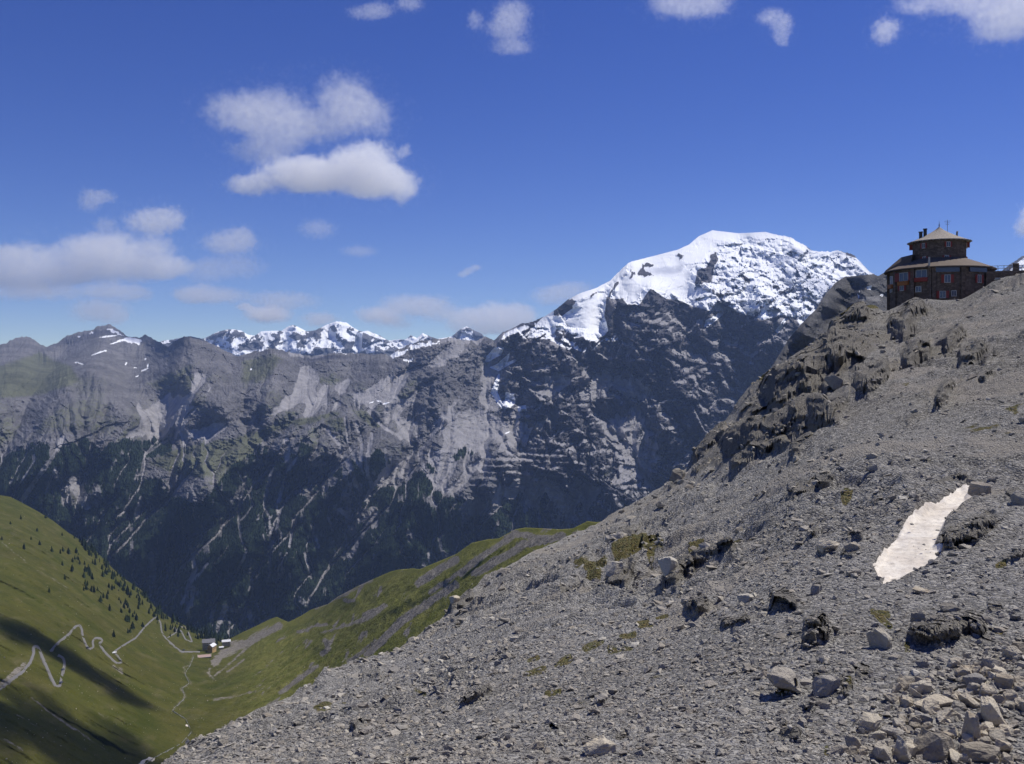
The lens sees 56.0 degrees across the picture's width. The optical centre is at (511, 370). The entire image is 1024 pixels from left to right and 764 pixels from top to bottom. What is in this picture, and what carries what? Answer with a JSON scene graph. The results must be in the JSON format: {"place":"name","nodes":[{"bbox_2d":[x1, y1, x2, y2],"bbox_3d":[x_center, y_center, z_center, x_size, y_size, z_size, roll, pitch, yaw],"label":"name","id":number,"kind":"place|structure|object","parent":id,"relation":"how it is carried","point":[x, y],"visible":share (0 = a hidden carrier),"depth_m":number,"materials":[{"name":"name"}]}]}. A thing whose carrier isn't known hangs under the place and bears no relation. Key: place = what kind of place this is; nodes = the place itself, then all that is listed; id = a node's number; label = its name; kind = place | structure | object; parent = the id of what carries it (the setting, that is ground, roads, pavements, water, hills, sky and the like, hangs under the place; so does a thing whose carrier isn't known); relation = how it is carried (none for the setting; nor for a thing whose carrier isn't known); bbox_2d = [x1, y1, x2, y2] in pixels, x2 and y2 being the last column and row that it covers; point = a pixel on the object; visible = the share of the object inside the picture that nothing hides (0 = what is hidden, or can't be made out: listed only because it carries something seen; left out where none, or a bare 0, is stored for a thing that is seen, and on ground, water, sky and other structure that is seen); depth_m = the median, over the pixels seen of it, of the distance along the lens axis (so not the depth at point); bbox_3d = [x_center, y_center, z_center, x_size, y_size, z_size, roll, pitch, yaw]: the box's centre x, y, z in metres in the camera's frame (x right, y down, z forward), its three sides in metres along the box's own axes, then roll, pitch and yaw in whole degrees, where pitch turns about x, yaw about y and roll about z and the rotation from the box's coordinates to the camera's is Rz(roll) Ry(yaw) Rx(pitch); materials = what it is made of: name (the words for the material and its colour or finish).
{"place":"outdoors","nodes":[
{"label":"outdoors","id":0,"kind":"place"},
{"bbox_2d":[0,645,56,689],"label":"road","id":1,"kind":"structure","parent":0,"point":[28,665],"depth_m":1095.41,"materials":[{"name":"asphalt"}]},
{"bbox_2d":[56,654,65,686],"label":"road","id":2,"kind":"structure","parent":0,"point":[64,665],"depth_m":1169.46,"materials":[{"name":"asphalt"}]},
{"bbox_2d":[50,625,88,651],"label":"road","id":3,"kind":"structure","parent":0,"point":[64,638],"depth_m":1365.04,"materials":[{"name":"asphalt"}]},
{"bbox_2d":[89,637,116,663],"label":"road","id":4,"kind":"structure","parent":0,"point":[105,652],"depth_m":1409.46,"materials":[{"name":"asphalt"}]},
{"bbox_2d":[114,616,199,663],"bbox_3d":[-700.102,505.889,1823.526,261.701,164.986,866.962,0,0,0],"label":"road","id":5,"kind":"structure","parent":0,"point":[128,642],"depth_m":1919.11,"materials":[{"name":"asphalt"}]},
{"bbox_2d":[145,657,193,763],"bbox_3d":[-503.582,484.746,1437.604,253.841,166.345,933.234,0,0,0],"label":"stream","id":6,"kind":"structure","parent":0,"point":[177,714],"depth_m":1245.71,"materials":[{"name":"liquid"}]},
{"bbox_2d":[0,495,598,763],"bbox_3d":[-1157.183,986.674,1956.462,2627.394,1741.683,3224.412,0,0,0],"label":"valley land","id":7,"kind":"structure","parent":0,"point":[347,626],"depth_m":1344.08,"materials":[{"name":"plant"}]},
{"bbox_2d":[198,654,210,657],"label":"terrace","id":8,"kind":"structure","parent":7,"relation":"on","point":[205,656],"depth_m":1924.67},
{"bbox_2d":[202,638,214,649],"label":"hotel","id":9,"kind":"structure","parent":7,"relation":"on","point":[206,643],"depth_m":2028.09,"materials":[{"name":"stone"}]},
{"bbox_2d":[207,642,216,652],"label":"hotel","id":10,"kind":"structure","parent":7,"relation":"on","point":[211,648],"depth_m":2014.91,"materials":[{"name":"paint"}]},
{"bbox_2d":[222,639,230,645],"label":"shed","id":11,"kind":"structure","parent":7,"relation":"on","point":[226,642],"depth_m":2091.72,"materials":[{"name":"metal"}]},
{"bbox_2d":[4,516,577,761],"bbox_3d":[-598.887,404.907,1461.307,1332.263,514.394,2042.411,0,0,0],"label":"pasture rocks","id":12,"kind":"object","parent":7,"relation":"on","point":[201,667],"visible":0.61,"depth_m":1277.10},
{"bbox_2d":[160,321,483,355],"bbox_3d":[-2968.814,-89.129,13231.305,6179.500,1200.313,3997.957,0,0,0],"label":"snowy mountains","id":13,"kind":"structure","parent":0,"point":[336,337],"depth_m":12955.90,"materials":[{"name":"snow"}]},
{"bbox_2d":[0,230,1023,638],"bbox_3d":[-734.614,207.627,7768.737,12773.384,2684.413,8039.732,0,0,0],"label":"mountain","id":14,"kind":"structure","parent":0,"point":[628,384],"depth_m":5464.75,"materials":[{"name":"stone"}]},
{"bbox_2d":[0,435,548,637],"bbox_3d":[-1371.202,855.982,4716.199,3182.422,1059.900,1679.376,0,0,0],"label":"forest","id":15,"kind":"object","parent":14,"relation":"on","point":[122,552],"visible":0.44,"depth_m":4562.05,"materials":[{"name":"plant"}]},
{"bbox_2d":[0,0,1023,346],"label":"sky","id":16,"kind":"structure","parent":0,"point":[391,170],"materials":[{"name":"blue"}]},
{"bbox_2d":[161,273,1023,763],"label":"scree land","id":17,"kind":"structure","parent":0,"point":[817,431],"depth_m":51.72,"materials":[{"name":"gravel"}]},
{"bbox_2d":[449,595,459,603],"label":"boulder","id":18,"kind":"object","parent":17,"relation":"on","point":[454,598],"visible":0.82,"depth_m":99.57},
{"bbox_2d":[526,740,544,749],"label":"boulder","id":19,"kind":"object","parent":17,"relation":"on","point":[537,745],"visible":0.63,"depth_m":21.34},
{"bbox_2d":[583,735,615,755],"bbox_3d":[1.847,8.205,20.819,0.527,0.463,0.684,0,0,-30],"label":"boulder","id":20,"kind":"object","parent":17,"relation":"on","point":[600,745],"visible":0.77,"depth_m":20.70,"materials":[{"name":"stone"}]},
{"bbox_2d":[605,561,623,577],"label":"boulder","id":21,"kind":"object","parent":17,"relation":"on","point":[614,568],"visible":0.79,"depth_m":67.04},
{"bbox_2d":[604,532,627,541],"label":"boulder","id":22,"kind":"object","parent":17,"relation":"on","point":[618,535],"visible":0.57,"depth_m":89.71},
{"bbox_2d":[658,556,677,575],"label":"boulder","id":23,"kind":"object","parent":17,"relation":"on","point":[667,565],"visible":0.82,"depth_m":53.61,"materials":[{"name":"stone"}]},
{"bbox_2d":[669,468,684,481],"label":"boulder","id":24,"kind":"object","parent":17,"relation":"on","point":[677,473],"visible":0.77,"depth_m":149.49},
{"bbox_2d":[737,593,753,603],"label":"boulder","id":25,"kind":"object","parent":17,"relation":"on","point":[745,598],"visible":0.69,"depth_m":37.19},
{"bbox_2d":[767,666,801,692],"bbox_3d":[6.796,7.748,23.996,0.843,0.561,0.609,9,15,6],"label":"boulder","id":26,"kind":"object","parent":17,"relation":"on","point":[782,677],"visible":0.98,"depth_m":23.81,"materials":[{"name":"stone"}]},
{"bbox_2d":[810,584,821,594],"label":"boulder","id":27,"kind":"object","parent":17,"relation":"on","point":[815,589],"visible":0.99,"depth_m":34.72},
{"bbox_2d":[812,675,840,696],"bbox_3d":[7.706,7.755,23.605,0.678,0.517,0.518,-4,11,7],"label":"boulder","id":28,"kind":"object","parent":17,"relation":"on","point":[824,685],"visible":0.97,"depth_m":23.50,"materials":[{"name":"stone"}]},
{"bbox_2d":[815,539,839,552],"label":"boulder","id":29,"kind":"object","parent":17,"relation":"on","point":[823,545],"visible":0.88,"depth_m":40.33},
{"bbox_2d":[824,375,842,390],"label":"boulder","id":30,"kind":"object","parent":17,"relation":"on","point":[834,382],"visible":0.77,"depth_m":115.38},
{"bbox_2d":[829,743,848,755],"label":"boulder","id":31,"kind":"object","parent":17,"relation":"on","point":[836,748],"visible":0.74,"depth_m":19.53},
{"bbox_2d":[844,542,859,551],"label":"boulder","id":32,"kind":"object","parent":17,"relation":"on","point":[851,546],"visible":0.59,"depth_m":39.15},
{"bbox_2d":[844,734,861,749],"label":"boulder","id":33,"kind":"object","parent":17,"relation":"on","point":[850,740],"visible":0.49,"depth_m":19.75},
{"bbox_2d":[849,746,857,754],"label":"boulder","id":34,"kind":"object","parent":17,"relation":"on","point":[853,750],"visible":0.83,"depth_m":19.53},
{"bbox_2d":[858,746,867,754],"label":"boulder","id":35,"kind":"object","parent":17,"relation":"on","point":[862,750],"visible":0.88,"depth_m":19.49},
{"bbox_2d":[858,712,881,731],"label":"boulder","id":36,"kind":"object","parent":17,"relation":"on","point":[869,721],"visible":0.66,"depth_m":21.03,"materials":[{"name":"stone"}]},
{"bbox_2d":[866,453,877,458],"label":"boulder","id":37,"kind":"object","parent":17,"relation":"on","point":[871,456],"visible":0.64,"depth_m":63.41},
{"bbox_2d":[868,730,886,739],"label":"boulder","id":38,"kind":"object","parent":17,"relation":"on","point":[878,734],"visible":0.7,"depth_m":20.49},
{"bbox_2d":[866,627,891,648],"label":"boulder","id":39,"kind":"object","parent":17,"relation":"on","point":[878,637],"visible":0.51,"depth_m":26.62,"materials":[{"name":"stone"}]},
{"bbox_2d":[871,742,892,762],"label":"boulder","id":40,"kind":"object","parent":17,"relation":"on","point":[881,752],"visible":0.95,"depth_m":19.17,"materials":[{"name":"stone"}]},
{"bbox_2d":[882,738,892,746],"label":"boulder","id":41,"kind":"object","parent":17,"relation":"on","point":[889,741],"visible":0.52,"depth_m":20.01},
{"bbox_2d":[883,692,899,703],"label":"boulder","id":42,"kind":"object","parent":17,"relation":"on","point":[893,698],"visible":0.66,"depth_m":22.60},
{"bbox_2d":[880,727,905,736],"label":"boulder","id":43,"kind":"object","parent":17,"relation":"on","point":[890,731],"visible":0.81,"depth_m":20.56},
{"bbox_2d":[892,682,901,692],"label":"boulder","id":44,"kind":"object","parent":17,"relation":"on","point":[897,687],"visible":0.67,"depth_m":23.25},
{"bbox_2d":[892,717,905,726],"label":"boulder","id":45,"kind":"object","parent":17,"relation":"on","point":[897,722],"visible":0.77,"depth_m":21.06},
{"bbox_2d":[892,735,910,762],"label":"boulder","id":46,"kind":"object","parent":17,"relation":"on","point":[901,752],"visible":0.89,"depth_m":19.18,"materials":[{"name":"stone"}]},
{"bbox_2d":[896,714,907,723],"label":"boulder","id":47,"kind":"object","parent":17,"relation":"on","point":[900,717],"visible":0.48,"depth_m":21.27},
{"bbox_2d":[897,674,914,690],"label":"boulder","id":48,"kind":"object","parent":17,"relation":"on","point":[905,681],"visible":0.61,"depth_m":23.39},
{"bbox_2d":[901,696,913,706],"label":"boulder","id":49,"kind":"object","parent":17,"relation":"on","point":[907,701],"visible":0.91,"depth_m":22.29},
{"bbox_2d":[906,743,917,756],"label":"boulder","id":50,"kind":"object","parent":17,"relation":"on","point":[913,748],"visible":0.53,"depth_m":19.38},
{"bbox_2d":[908,715,921,723],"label":"boulder","id":51,"kind":"object","parent":17,"relation":"on","point":[916,718],"visible":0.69,"depth_m":21.19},
{"bbox_2d":[909,722,921,729],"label":"boulder","id":52,"kind":"object","parent":17,"relation":"on","point":[914,725],"visible":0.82,"depth_m":20.88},
{"bbox_2d":[909,688,922,696],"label":"boulder","id":53,"kind":"object","parent":17,"relation":"on","point":[914,692],"visible":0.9,"depth_m":22.85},
{"bbox_2d":[910,609,925,622],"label":"boulder","id":54,"kind":"object","parent":17,"relation":"on","point":[919,615],"visible":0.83,"depth_m":27.81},
{"bbox_2d":[908,680,931,693],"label":"boulder","id":55,"kind":"object","parent":17,"relation":"on","point":[921,686],"visible":0.73,"depth_m":22.97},
{"bbox_2d":[912,586,929,593],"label":"boulder","id":56,"kind":"object","parent":17,"relation":"on","point":[918,589],"visible":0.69,"depth_m":32.23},
{"bbox_2d":[873,484,971,583],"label":"snow patch","id":57,"kind":"object","parent":17,"relation":"on","point":[902,555],"visible":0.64,"depth_m":40.68,"materials":[{"name":"snow"}]},
{"bbox_2d":[914,714,932,723],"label":"boulder","id":58,"kind":"object","parent":17,"relation":"on","point":[926,717],"visible":0.58,"depth_m":21.23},
{"bbox_2d":[922,722,932,729],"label":"boulder","id":59,"kind":"object","parent":17,"relation":"on","point":[927,725],"visible":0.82,"depth_m":20.91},
{"bbox_2d":[925,675,934,681],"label":"boulder","id":60,"kind":"object","parent":17,"relation":"on","point":[932,677],"visible":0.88,"depth_m":23.73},
{"bbox_2d":[920,698,940,714],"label":"boulder","id":61,"kind":"object","parent":17,"relation":"on","point":[931,706],"visible":0.73,"depth_m":21.75,"materials":[{"name":"stone"}]},
{"bbox_2d":[913,694,953,707],"bbox_3d":[9.647,7.677,22.019,0.899,0.335,0.503,0,0,-28],"label":"boulder","id":62,"kind":"object","parent":17,"relation":"on","point":[944,701],"visible":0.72,"depth_m":22.03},
{"bbox_2d":[913,727,954,760],"bbox_3d":[8.428,7.723,19.406,0.505,0.833,0.794,0,0,-41],"label":"boulder","id":63,"kind":"object","parent":17,"relation":"on","point":[934,746],"visible":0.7,"depth_m":19.28,"materials":[{"name":"stone"}]},
{"bbox_2d":[939,731,953,738],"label":"boulder","id":64,"kind":"object","parent":17,"relation":"on","point":[949,734],"visible":0.34,"depth_m":20.16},
{"bbox_2d":[942,690,951,697],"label":"boulder","id":65,"kind":"object","parent":17,"relation":"on","point":[947,693],"visible":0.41,"depth_m":22.50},
{"bbox_2d":[937,708,961,722],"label":"boulder","id":66,"kind":"object","parent":17,"relation":"on","point":[945,714],"visible":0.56,"depth_m":21.23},
{"bbox_2d":[939,602,960,611],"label":"boulder","id":67,"kind":"object","parent":17,"relation":"on","point":[947,607],"visible":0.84,"depth_m":29.55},
{"bbox_2d":[947,727,957,737],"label":"boulder","id":68,"kind":"object","parent":17,"relation":"on","point":[953,730],"visible":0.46,"depth_m":20.40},
{"bbox_2d":[884,220,1023,309],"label":"mountain hut","id":69,"kind":"object","parent":17,"relation":"on","point":[938,264],"visible":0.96,"depth_m":217.76,"materials":[{"name":"stone"}]},
{"bbox_2d":[888,276,892,288],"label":"window","id":70,"kind":"structure","parent":69,"relation":"in","point":[890,286],"depth_m":224.92,"materials":[{"name":"clear glass"}]},
{"bbox_2d":[895,272,909,285],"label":"window","id":71,"kind":"structure","parent":69,"relation":"in","point":[902,279],"depth_m":220.46,"materials":[{"name":"clear glass"}]},
{"bbox_2d":[914,269,927,281],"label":"window","id":72,"kind":"structure","parent":69,"relation":"in","point":[921,275],"depth_m":216.67,"materials":[{"name":"clear glass"}]},
{"bbox_2d":[936,291,948,297],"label":"window","id":73,"kind":"structure","parent":69,"relation":"in","point":[939,294],"depth_m":214.62,"materials":[{"name":"clear glass"}]},
{"bbox_2d":[941,274,953,282],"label":"window","id":74,"kind":"structure","parent":69,"relation":"in","point":[947,278],"depth_m":214.25,"materials":[{"name":"clear glass"}]},
{"bbox_2d":[975,275,983,282],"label":"window","id":75,"kind":"structure","parent":69,"relation":"in","point":[978,278],"depth_m":214.77,"materials":[{"name":"clear glass"}]},
{"bbox_2d":[947,658,960,667],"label":"boulder","id":76,"kind":"object","parent":17,"relation":"on","point":[952,662],"visible":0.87,"depth_m":24.62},
{"bbox_2d":[949,748,960,763],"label":"boulder","id":77,"kind":"object","parent":17,"relation":"on","point":[954,756],"visible":1,"depth_m":19.08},
{"bbox_2d":[950,700,967,710],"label":"boulder","id":78,"kind":"object","parent":17,"relation":"on","point":[959,704],"visible":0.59,"depth_m":21.70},
{"bbox_2d":[957,751,967,761],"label":"boulder","id":79,"kind":"object","parent":17,"relation":"on","point":[963,757],"visible":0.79,"depth_m":19.13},
{"bbox_2d":[954,665,971,676],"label":"boulder","id":80,"kind":"object","parent":17,"relation":"on","point":[961,670],"visible":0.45,"depth_m":23.92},
{"bbox_2d":[961,733,973,741],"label":"boulder","id":81,"kind":"object","parent":17,"relation":"on","point":[967,737],"visible":0.65,"depth_m":19.98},
{"bbox_2d":[959,693,979,707],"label":"boulder","id":82,"kind":"object","parent":17,"relation":"on","point":[965,698],"visible":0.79,"depth_m":21.91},
{"bbox_2d":[961,710,980,738],"bbox_3d":[9.653,7.589,20.186,0.304,0.859,0.464,9,-6,-1],"label":"boulder","id":83,"kind":"object","parent":17,"relation":"on","point":[971,725],"visible":0.7,"depth_m":20.06,"materials":[{"name":"stone"}]},
{"bbox_2d":[967,682,980,693],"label":"boulder","id":84,"kind":"object","parent":17,"relation":"on","point":[974,686],"visible":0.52,"depth_m":22.63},
{"bbox_2d":[962,673,986,684],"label":"boulder","id":85,"kind":"object","parent":17,"relation":"on","point":[978,678],"visible":0.66,"depth_m":23.20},
{"bbox_2d":[972,665,980,672],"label":"boulder","id":86,"kind":"object","parent":17,"relation":"on","point":[976,669],"visible":0.6,"depth_m":24.09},
{"bbox_2d":[971,712,982,721],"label":"boulder","id":87,"kind":"object","parent":17,"relation":"on","point":[978,714],"visible":0.31,"depth_m":21.01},
{"bbox_2d":[957,741,1000,761],"bbox_3d":[9.347,7.636,19.350,0.922,0.354,0.613,-2,-11,16],"label":"boulder","id":88,"kind":"object","parent":17,"relation":"on","point":[975,751],"visible":0.91,"depth_m":19.13,"materials":[{"name":"stone"}]},
{"bbox_2d":[967,481,990,495],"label":"boulder","id":89,"kind":"object","parent":17,"relation":"on","point":[977,488],"visible":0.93,"depth_m":46.52,"materials":[{"name":"stone"}]},
{"bbox_2d":[981,729,987,736],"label":"boulder","id":90,"kind":"object","parent":17,"relation":"on","point":[984,733],"visible":0.34,"depth_m":20.06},
{"bbox_2d":[979,666,991,676],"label":"boulder","id":91,"kind":"object","parent":17,"relation":"on","point":[984,670],"visible":0.78,"depth_m":23.97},
{"bbox_2d":[980,736,990,744],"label":"boulder","id":92,"kind":"object","parent":17,"relation":"on","point":[986,739],"visible":0.69,"depth_m":19.71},
{"bbox_2d":[980,721,993,730],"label":"boulder","id":93,"kind":"object","parent":17,"relation":"on","point":[985,725],"visible":0.38,"depth_m":20.32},
{"bbox_2d":[979,682,996,695],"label":"boulder","id":94,"kind":"object","parent":17,"relation":"on","point":[987,689],"visible":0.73,"depth_m":22.41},
{"bbox_2d":[987,671,994,679],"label":"boulder","id":95,"kind":"object","parent":17,"relation":"on","point":[991,675],"visible":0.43,"depth_m":23.66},
{"bbox_2d":[981,656,1003,668],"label":"boulder","id":96,"kind":"object","parent":17,"relation":"on","point":[991,663],"visible":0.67,"depth_m":24.10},
{"bbox_2d":[981,696,1006,725],"bbox_3d":[10.434,7.519,20.882,0.454,0.888,0.546,-9,0,11],"label":"boulder","id":97,"kind":"object","parent":17,"relation":"on","point":[990,711],"visible":0.73,"depth_m":20.70,"materials":[{"name":"stone"}]},
{"bbox_2d":[989,729,1005,741],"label":"boulder","id":98,"kind":"object","parent":17,"relation":"on","point":[999,734],"visible":0.63,"depth_m":19.96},
{"bbox_2d":[992,694,1005,703],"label":"boulder","id":99,"kind":"object","parent":17,"relation":"on","point":[999,699],"visible":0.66,"depth_m":21.96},
{"bbox_2d":[992,665,1006,672],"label":"boulder","id":100,"kind":"object","parent":17,"relation":"on","point":[997,669],"visible":0.57,"depth_m":23.86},
{"bbox_2d":[995,738,1011,750],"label":"boulder","id":101,"kind":"object","parent":17,"relation":"on","point":[1002,745],"visible":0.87,"depth_m":19.44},
{"bbox_2d":[994,672,1014,687],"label":"boulder","id":102,"kind":"object","parent":17,"relation":"on","point":[1005,680],"visible":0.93,"depth_m":22.95,"materials":[{"name":"stone"}]},
{"bbox_2d":[998,724,1011,736],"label":"boulder","id":103,"kind":"object","parent":17,"relation":"on","point":[1005,727],"visible":0.54,"depth_m":20.24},
{"bbox_2d":[1000,753,1013,763],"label":"boulder","id":104,"kind":"object","parent":17,"relation":"on","point":[1006,758],"visible":0.94,"depth_m":18.96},
{"bbox_2d":[1003,689,1016,699],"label":"boulder","id":105,"kind":"object","parent":17,"relation":"on","point":[1009,694],"visible":0.79,"depth_m":22.11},
{"bbox_2d":[1002,645,1022,659],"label":"boulder","id":106,"kind":"object","parent":17,"relation":"on","point":[1009,651],"visible":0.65,"depth_m":24.91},
{"bbox_2d":[1009,702,1015,708],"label":"boulder","id":107,"kind":"object","parent":17,"relation":"on","point":[1012,705],"visible":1,"depth_m":21.59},
{"bbox_2d":[1010,490,1023,505],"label":"boulder","id":108,"kind":"object","parent":17,"relation":"on","point":[1017,497],"visible":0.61,"depth_m":42.91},
{"bbox_2d":[1012,753,1021,761],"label":"boulder","id":109,"kind":"object","parent":17,"relation":"on","point":[1017,757],"visible":0.92,"depth_m":19.04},
{"bbox_2d":[1012,654,1021,660],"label":"boulder","id":110,"kind":"object","parent":17,"relation":"on","point":[1017,657],"visible":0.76,"depth_m":24.77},
{"bbox_2d":[1011,641,1023,651],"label":"boulder","id":111,"kind":"object","parent":17,"relation":"on","point":[1019,646],"visible":0.46,"depth_m":25.32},
{"bbox_2d":[1013,675,1023,682],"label":"boulder","id":112,"kind":"object","parent":17,"relation":"on","point":[1018,678],"visible":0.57,"depth_m":23.12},
{"bbox_2d":[1014,698,1023,709],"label":"boulder","id":113,"kind":"object","parent":17,"relation":"on","point":[1018,700],"visible":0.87,"depth_m":21.59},
{"bbox_2d":[770,273,886,368],"bbox_3d":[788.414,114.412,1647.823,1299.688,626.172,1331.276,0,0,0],"label":"rock ridge hill","id":114,"kind":"structure","parent":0,"point":[843,294],"depth_m":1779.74,"materials":[{"name":"stone"}]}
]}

